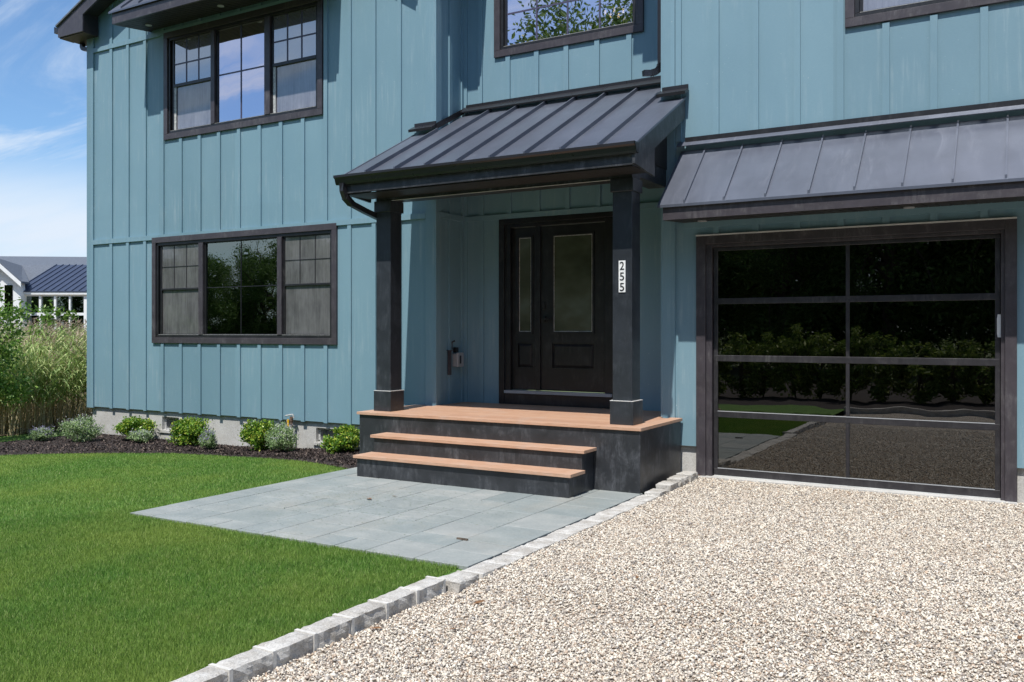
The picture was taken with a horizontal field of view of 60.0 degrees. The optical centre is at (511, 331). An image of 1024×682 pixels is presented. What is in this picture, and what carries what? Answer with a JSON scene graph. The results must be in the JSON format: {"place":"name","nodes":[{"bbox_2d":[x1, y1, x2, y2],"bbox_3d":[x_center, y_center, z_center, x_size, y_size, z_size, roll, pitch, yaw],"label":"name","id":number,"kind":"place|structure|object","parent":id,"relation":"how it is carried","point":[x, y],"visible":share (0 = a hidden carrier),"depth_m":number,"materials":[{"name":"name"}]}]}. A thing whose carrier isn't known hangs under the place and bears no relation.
{"place":"outdoors","nodes":[
{"label":"outdoors","id":0,"kind":"place"},
{"bbox_2d":[0,0,86,256],"label":"sky","id":1,"kind":"structure","parent":0,"point":[43,75],"materials":[{"name":"blue"}]},
{"bbox_2d":[0,392,92,435],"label":"marsh ground","id":2,"kind":"structure","parent":0,"point":[25,429],"depth_m":17.33,"materials":[{"name":"green plant"}]},
{"bbox_2d":[0,323,92,435],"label":"reed","id":3,"kind":"object","parent":2,"relation":"on","point":[59,367],"depth_m":16.25,"materials":[{"name":"green plant"}]},
{"bbox_2d":[0,317,86,375],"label":"reed plumes","id":4,"kind":"object","parent":3,"relation":"attached to","point":[67,331],"visible":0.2,"depth_m":16.97,"materials":[{"name":"plant"}]},
{"bbox_2d":[26,299,80,422],"bbox_3d":[-9.086,0.702,17.462,0.934,2.684,0.933,0,0,30],"label":"sapling","id":5,"kind":"object","parent":2,"relation":"on","point":[68,314],"visible":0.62,"depth_m":17.45,"materials":[{"name":"green plant"}]},
{"bbox_2d":[0,431,655,681],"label":"lawn","id":6,"kind":"structure","parent":0,"point":[15,437],"depth_m":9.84,"materials":[{"name":"plant"}]},
{"bbox_2d":[0,283,37,406],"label":"young tree","id":7,"kind":"object","parent":6,"relation":"on","point":[11,390],"visible":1,"depth_m":14.38,"materials":[{"name":"green plant"}]},
{"bbox_2d":[0,433,359,468],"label":"mulch bed","id":8,"kind":"object","parent":6,"relation":"on","point":[127,451],"visible":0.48,"depth_m":13.27,"materials":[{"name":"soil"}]},
{"bbox_2d":[27,424,57,440],"bbox_3d":[-7.659,1.652,14.367,0.523,0.284,0.448,0,0,30],"label":"lavender plant","id":9,"kind":"object","parent":8,"relation":"on","point":[41,434],"visible":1,"depth_m":14.29,"materials":[{"name":"green plant"}]},
{"bbox_2d":[57,412,104,442],"bbox_3d":[-6.929,1.538,14.208,0.710,0.512,0.665,0,0,-2],"label":"flowering plant","id":10,"kind":"object","parent":8,"relation":"on","point":[82,428],"visible":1,"depth_m":14.13,"materials":[{"name":"green plant"}]},
{"bbox_2d":[111,415,160,439],"bbox_3d":[-6.128,1.570,14.389,0.746,0.447,0.690,0,0,30],"label":"shrub","id":11,"kind":"object","parent":8,"relation":"on","point":[127,425],"visible":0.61,"depth_m":14.27,"materials":[{"name":"green plant"}]},
{"bbox_2d":[127,428,154,442],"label":"flowering plant","id":12,"kind":"object","parent":8,"relation":"on","point":[143,435],"visible":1,"depth_m":13.99,"materials":[{"name":"green plant"}]},
{"bbox_2d":[166,415,212,444],"bbox_3d":[-4.941,1.539,13.750,0.787,0.509,0.684,0,0,30],"label":"shrub","id":13,"kind":"object","parent":8,"relation":"on","point":[187,430],"visible":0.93,"depth_m":13.63,"materials":[{"name":"green plant"}]},
{"bbox_2d":[198,427,217,449],"bbox_3d":[-4.574,1.597,13.240,0.384,0.390,0.304,0,0,30],"label":"lavender plant","id":14,"kind":"object","parent":8,"relation":"on","point":[208,439],"visible":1,"depth_m":13.19,"materials":[{"name":"green plant"}]},
{"bbox_2d":[238,419,276,451],"bbox_3d":[-3.717,1.515,12.991,0.651,0.511,0.631,0,0,-16],"label":"shrub","id":15,"kind":"object","parent":8,"relation":"on","point":[253,433],"visible":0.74,"depth_m":12.86,"materials":[{"name":"green plant"}]},
{"bbox_2d":[264,421,298,452],"bbox_3d":[-3.260,1.497,12.561,0.495,0.499,0.521,0,0,-17],"label":"flowering plant","id":16,"kind":"object","parent":8,"relation":"on","point":[282,436],"visible":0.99,"depth_m":12.45,"materials":[{"name":"green plant"}]},
{"bbox_2d":[285,414,293,429],"bbox_3d":[-3.262,1.464,13.011,0.178,0.519,0.050,0,0,30],"label":"gas pipe","id":17,"kind":"object","parent":8,"relation":"on","point":[291,420],"visible":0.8,"depth_m":12.99,"materials":[{"name":"yellow metal"}]},
{"bbox_2d":[317,423,359,453],"bbox_3d":[-2.294,1.484,12.195,0.638,0.434,0.711,0,0,30],"label":"shrub","id":18,"kind":"object","parent":8,"relation":"on","point":[347,438],"visible":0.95,"depth_m":12.07,"materials":[{"name":"green plant"}]},
{"bbox_2d":[56,389,644,494],"bbox_3d":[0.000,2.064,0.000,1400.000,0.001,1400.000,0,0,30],"label":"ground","id":19,"kind":"structure","parent":0,"point":[513,389],"depth_m":30.60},
{"bbox_2d":[0,256,86,338],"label":"neighbour house","id":20,"kind":"structure","parent":19,"relation":"on","point":[38,281],"depth_m":45.10,"materials":[{"name":"white wood"}]},
{"bbox_2d":[4,285,12,313],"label":"window","id":21,"kind":"structure","parent":20,"relation":"in","point":[7,288],"depth_m":44.57,"materials":[{"name":"black glass"}]},
{"bbox_2d":[27,296,38,312],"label":"window","id":22,"kind":"structure","parent":20,"relation":"in","point":[35,299],"depth_m":45.10,"materials":[{"name":"black glass"}]},
{"bbox_2d":[27,315,38,327],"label":"window","id":23,"kind":"structure","parent":20,"relation":"in","point":[32,317],"depth_m":45.10,"materials":[{"name":"black glass"}]},
{"bbox_2d":[42,296,53,312],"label":"window","id":24,"kind":"structure","parent":20,"relation":"in","point":[45,299],"depth_m":45.10,"materials":[{"name":"black glass"}]},
{"bbox_2d":[43,315,53,331],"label":"window","id":25,"kind":"structure","parent":20,"relation":"in","point":[44,315],"depth_m":45.10,"materials":[{"name":"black glass"}]},
{"bbox_2d":[57,296,68,312],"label":"window","id":26,"kind":"structure","parent":20,"relation":"in","point":[63,301],"depth_m":45.10,"materials":[{"name":"black glass"}]},
{"bbox_2d":[57,315,68,330],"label":"window","id":27,"kind":"structure","parent":20,"relation":"in","point":[58,317],"depth_m":45.10,"materials":[{"name":"black glass"}]},
{"bbox_2d":[71,296,83,312],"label":"window","id":28,"kind":"structure","parent":20,"relation":"in","point":[77,302],"depth_m":45.10,"materials":[{"name":"black glass"}]},
{"bbox_2d":[71,315,83,338],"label":"window","id":29,"kind":"structure","parent":20,"relation":"in","point":[81,317],"depth_m":45.10,"materials":[{"name":"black glass"}]},
{"bbox_2d":[54,0,1023,504],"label":"house","id":30,"kind":"structure","parent":19,"relation":"on","point":[320,218],"depth_m":10.39,"materials":[{"name":"paint"}]},
{"bbox_2d":[165,417,178,429],"bbox_3d":[-5.548,1.504,14.548,0.410,0.216,0.030,0,0,30],"label":"basement window","id":31,"kind":"structure","parent":30,"relation":"in","point":[168,420],"depth_m":14.60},
{"bbox_2d":[163,0,322,140],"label":"window","id":32,"kind":"structure","parent":30,"relation":"in","point":[262,66],"depth_m":13.59,"materials":[{"name":"glass"}]},
{"bbox_2d":[152,223,337,344],"bbox_3d":[-4.192,-0.681,13.647,3.984,1.734,0.109,0,0,30],"label":"window","id":33,"kind":"structure","parent":30,"relation":"in","point":[279,285],"depth_m":13.56,"materials":[{"name":"black glass"}]},
{"bbox_2d":[319,428,336,441],"bbox_3d":[-2.641,1.504,12.851,0.400,0.216,0.030,0,0,30],"label":"basement window","id":34,"kind":"structure","parent":30,"relation":"in","point":[326,431],"depth_m":12.90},
{"bbox_2d":[446,340,463,374],"bbox_3d":[-0.778,0.348,12.057,0.109,0.473,0.300,0,0,30],"label":"outlet box","id":35,"kind":"object","parent":30,"relation":"attached to","point":[456,360],"visible":1,"depth_m":12.05,"materials":[{"name":"grey plastic"}]},
{"bbox_2d":[499,211,612,408],"bbox_3d":[0.616,-0.274,11.622,1.773,2.492,0.165,0,0,30],"label":"front door","id":36,"kind":"structure","parent":30,"relation":"in","point":[556,277],"depth_m":11.66,"materials":[{"name":"black wood"}]},
{"bbox_2d":[494,0,643,58],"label":"window","id":37,"kind":"structure","parent":30,"relation":"in","point":[520,26],"depth_m":11.62,"materials":[{"name":"black glass"}]},
{"bbox_2d":[619,271,625,281],"bbox_3d":[1.153,-0.579,9.287,0.076,0.110,0.008,0,0,30],"label":"number plate","id":38,"kind":"object","parent":30,"relation":"attached to","point":[622,276],"visible":1,"depth_m":9.28,"materials":[{"name":"white paint"}]},
{"bbox_2d":[619,260,625,270],"bbox_3d":[1.153,-0.691,9.287,0.076,0.110,0.008,0,0,30],"label":"number plate","id":39,"kind":"object","parent":30,"relation":"attached to","point":[622,265],"visible":1,"depth_m":9.28,"materials":[{"name":"white paint"}]},
{"bbox_2d":[619,282,625,291],"bbox_3d":[1.153,-0.468,9.287,0.076,0.110,0.008,0,0,30],"label":"number plate","id":40,"kind":"object","parent":30,"relation":"attached to","point":[622,286],"visible":1,"depth_m":9.28,"materials":[{"name":"white paint"}]},
{"bbox_2d":[696,217,1016,501],"bbox_3d":[3.442,0.270,9.196,3.126,2.707,0.140,0,0,30],"label":"garage door","id":41,"kind":"structure","parent":30,"relation":"in","point":[863,358],"depth_m":9.13,"materials":[{"name":"glass"}]},
{"bbox_2d":[845,0,1016,27],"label":"window","id":42,"kind":"structure","parent":30,"relation":"in","point":[857,12],"depth_m":8.91,"materials":[{"name":"black glass"}]},
{"bbox_2d":[248,477,1023,681],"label":"driveway","id":43,"kind":"structure","parent":0,"point":[755,640],"depth_m":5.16,"materials":[{"name":"beige gravel"}]},
{"bbox_2d":[171,666,227,681],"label":"kerb stone","id":44,"kind":"object","parent":43,"relation":"on","point":[210,674],"visible":1,"depth_m":4.20,"materials":[{"name":"stone"}]},
{"bbox_2d":[257,631,312,666],"bbox_3d":[-1.198,1.712,4.676,0.157,0.184,0.278,0,0,30],"label":"kerb stone","id":45,"kind":"object","parent":43,"relation":"on","point":[291,646],"visible":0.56,"depth_m":4.65,"materials":[{"name":"stone"}]},
{"bbox_2d":[301,616,351,648],"bbox_3d":[-1.039,1.712,4.935,0.161,0.183,0.284,0,0,30],"label":"kerb stone","id":46,"kind":"object","parent":43,"relation":"on","point":[330,630],"visible":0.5,"depth_m":4.90,"materials":[{"name":"stone"}]},
{"bbox_2d":[373,588,415,616],"bbox_3d":[-0.731,1.712,5.472,0.158,0.184,0.284,0,0,30],"label":"kerb stone","id":47,"kind":"object","parent":43,"relation":"on","point":[398,600],"visible":0.48,"depth_m":5.44,"materials":[{"name":"stone"}]},
{"bbox_2d":[208,495,657,681],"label":"kerb mortar","id":48,"kind":"object","parent":43,"relation":"on","point":[274,652],"visible":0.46,"depth_m":5.29,"materials":[{"name":"white concrete"}]},
{"bbox_2d":[216,648,272,681],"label":"kerb stone","id":49,"kind":"object","parent":48,"relation":"in","point":[246,666],"visible":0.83,"depth_m":4.39,"materials":[{"name":"stone"}]},
{"bbox_2d":[338,601,385,632],"bbox_3d":[-0.884,1.712,5.202,0.165,0.185,0.293,0,0,30],"label":"kerb stone","id":50,"kind":"object","parent":48,"relation":"in","point":[368,614],"visible":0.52,"depth_m":5.17,"materials":[{"name":"stone"}]},
{"bbox_2d":[405,578,443,604],"bbox_3d":[-0.577,1.712,5.727,0.164,0.184,0.269,0,0,30],"label":"kerb stone","id":51,"kind":"object","parent":48,"relation":"in","point":[428,588],"visible":0.52,"depth_m":5.69,"materials":[{"name":"stone"}]},
{"bbox_2d":[438,570,479,592],"bbox_3d":[-0.359,1.699,5.960,0.203,0.129,0.253,0,0,30],"label":"kerb stone","id":52,"kind":"object","parent":43,"relation":"on","point":[457,581],"visible":0.59,"depth_m":5.90,"materials":[{"name":"stone"}]},
{"bbox_2d":[465,562,504,576],"bbox_3d":[-0.196,1.699,6.180,0.195,0.131,0.254,0,0,30],"label":"kerb stone","id":53,"kind":"object","parent":43,"relation":"on","point":[486,568],"visible":0.41,"depth_m":6.15,"materials":[{"name":"stone"}]},
{"bbox_2d":[485,554,522,565],"bbox_3d":[-0.058,1.702,6.415,0.201,0.125,0.252,0,0,30],"label":"kerb stone","id":54,"kind":"object","parent":43,"relation":"on","point":[505,559],"visible":0.34,"depth_m":6.39,"materials":[{"name":"stone"}]},
{"bbox_2d":[505,546,539,556],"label":"kerb stone","id":55,"kind":"object","parent":43,"relation":"on","point":[523,551],"visible":0.42,"depth_m":6.62,"materials":[{"name":"stone"}]},
{"bbox_2d":[525,539,555,548],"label":"kerb stone","id":56,"kind":"object","parent":43,"relation":"on","point":[540,543],"visible":0.33,"depth_m":6.85,"materials":[{"name":"stone"}]},
{"bbox_2d":[541,532,570,541],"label":"kerb stone","id":57,"kind":"object","parent":43,"relation":"on","point":[556,536],"visible":0.3,"depth_m":7.10,"materials":[{"name":"stone"}]},
{"bbox_2d":[556,526,586,534],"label":"kerb stone","id":58,"kind":"object","parent":43,"relation":"on","point":[572,530],"visible":0.39,"depth_m":7.32,"materials":[{"name":"stone"}]},
{"bbox_2d":[572,520,600,527],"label":"kerb stone","id":59,"kind":"object","parent":43,"relation":"on","point":[588,524],"visible":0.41,"depth_m":7.58,"materials":[{"name":"stone"}]},
{"bbox_2d":[585,515,612,523],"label":"kerb stone","id":60,"kind":"object","parent":43,"relation":"on","point":[600,518],"visible":0.34,"depth_m":7.79,"materials":[{"name":"stone"}]},
{"bbox_2d":[596,509,625,516],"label":"kerb stone","id":61,"kind":"object","parent":43,"relation":"on","point":[612,512],"visible":0.38,"depth_m":8.02,"materials":[{"name":"stone"}]},
{"bbox_2d":[611,505,635,511],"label":"kerb stone","id":62,"kind":"object","parent":43,"relation":"on","point":[623,507],"visible":0.31,"depth_m":8.28,"materials":[{"name":"stone"}]},
{"bbox_2d":[621,500,646,506],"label":"kerb stone","id":63,"kind":"object","parent":43,"relation":"on","point":[634,502],"visible":0.38,"depth_m":8.49,"materials":[{"name":"stone"}]},
{"bbox_2d":[633,495,657,501],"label":"kerb stone","id":64,"kind":"object","parent":43,"relation":"on","point":[646,498],"visible":0.39,"depth_m":8.74,"materials":[{"name":"stone"}]},
{"bbox_2d":[644,488,668,496],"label":"kerb stone","id":65,"kind":"object","parent":43,"relation":"on","point":[657,492],"visible":0.41,"depth_m":8.92,"materials":[{"name":"stone"}]},
{"bbox_2d":[656,481,678,491],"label":"kerb stone","id":66,"kind":"object","parent":43,"relation":"on","point":[670,486],"visible":0.55,"depth_m":9.15,"materials":[{"name":"stone"}]},
{"bbox_2d":[667,475,688,487],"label":"kerb stone","id":67,"kind":"object","parent":43,"relation":"on","point":[682,480],"visible":0.43,"depth_m":9.39,"materials":[{"name":"stone"}]},
{"bbox_2d":[676,471,697,481],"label":"kerb stone","id":68,"kind":"object","parent":43,"relation":"on","point":[693,475],"visible":0.41,"depth_m":9.63,"materials":[{"name":"stone"}]},
{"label":"patio base","id":69,"kind":"structure","parent":0,"visible":0},
{"bbox_2d":[130,467,642,569],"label":"patio","id":70,"kind":"structure","parent":69,"relation":"on","point":[432,533],"depth_m":7.97,"materials":[{"name":"grey stone"}]},
{"bbox_2d":[165,479,513,533],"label":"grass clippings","id":71,"kind":"object","parent":70,"relation":"on","point":[349,506],"depth_m":8.36,"materials":[{"name":"green plant"}]}
]}

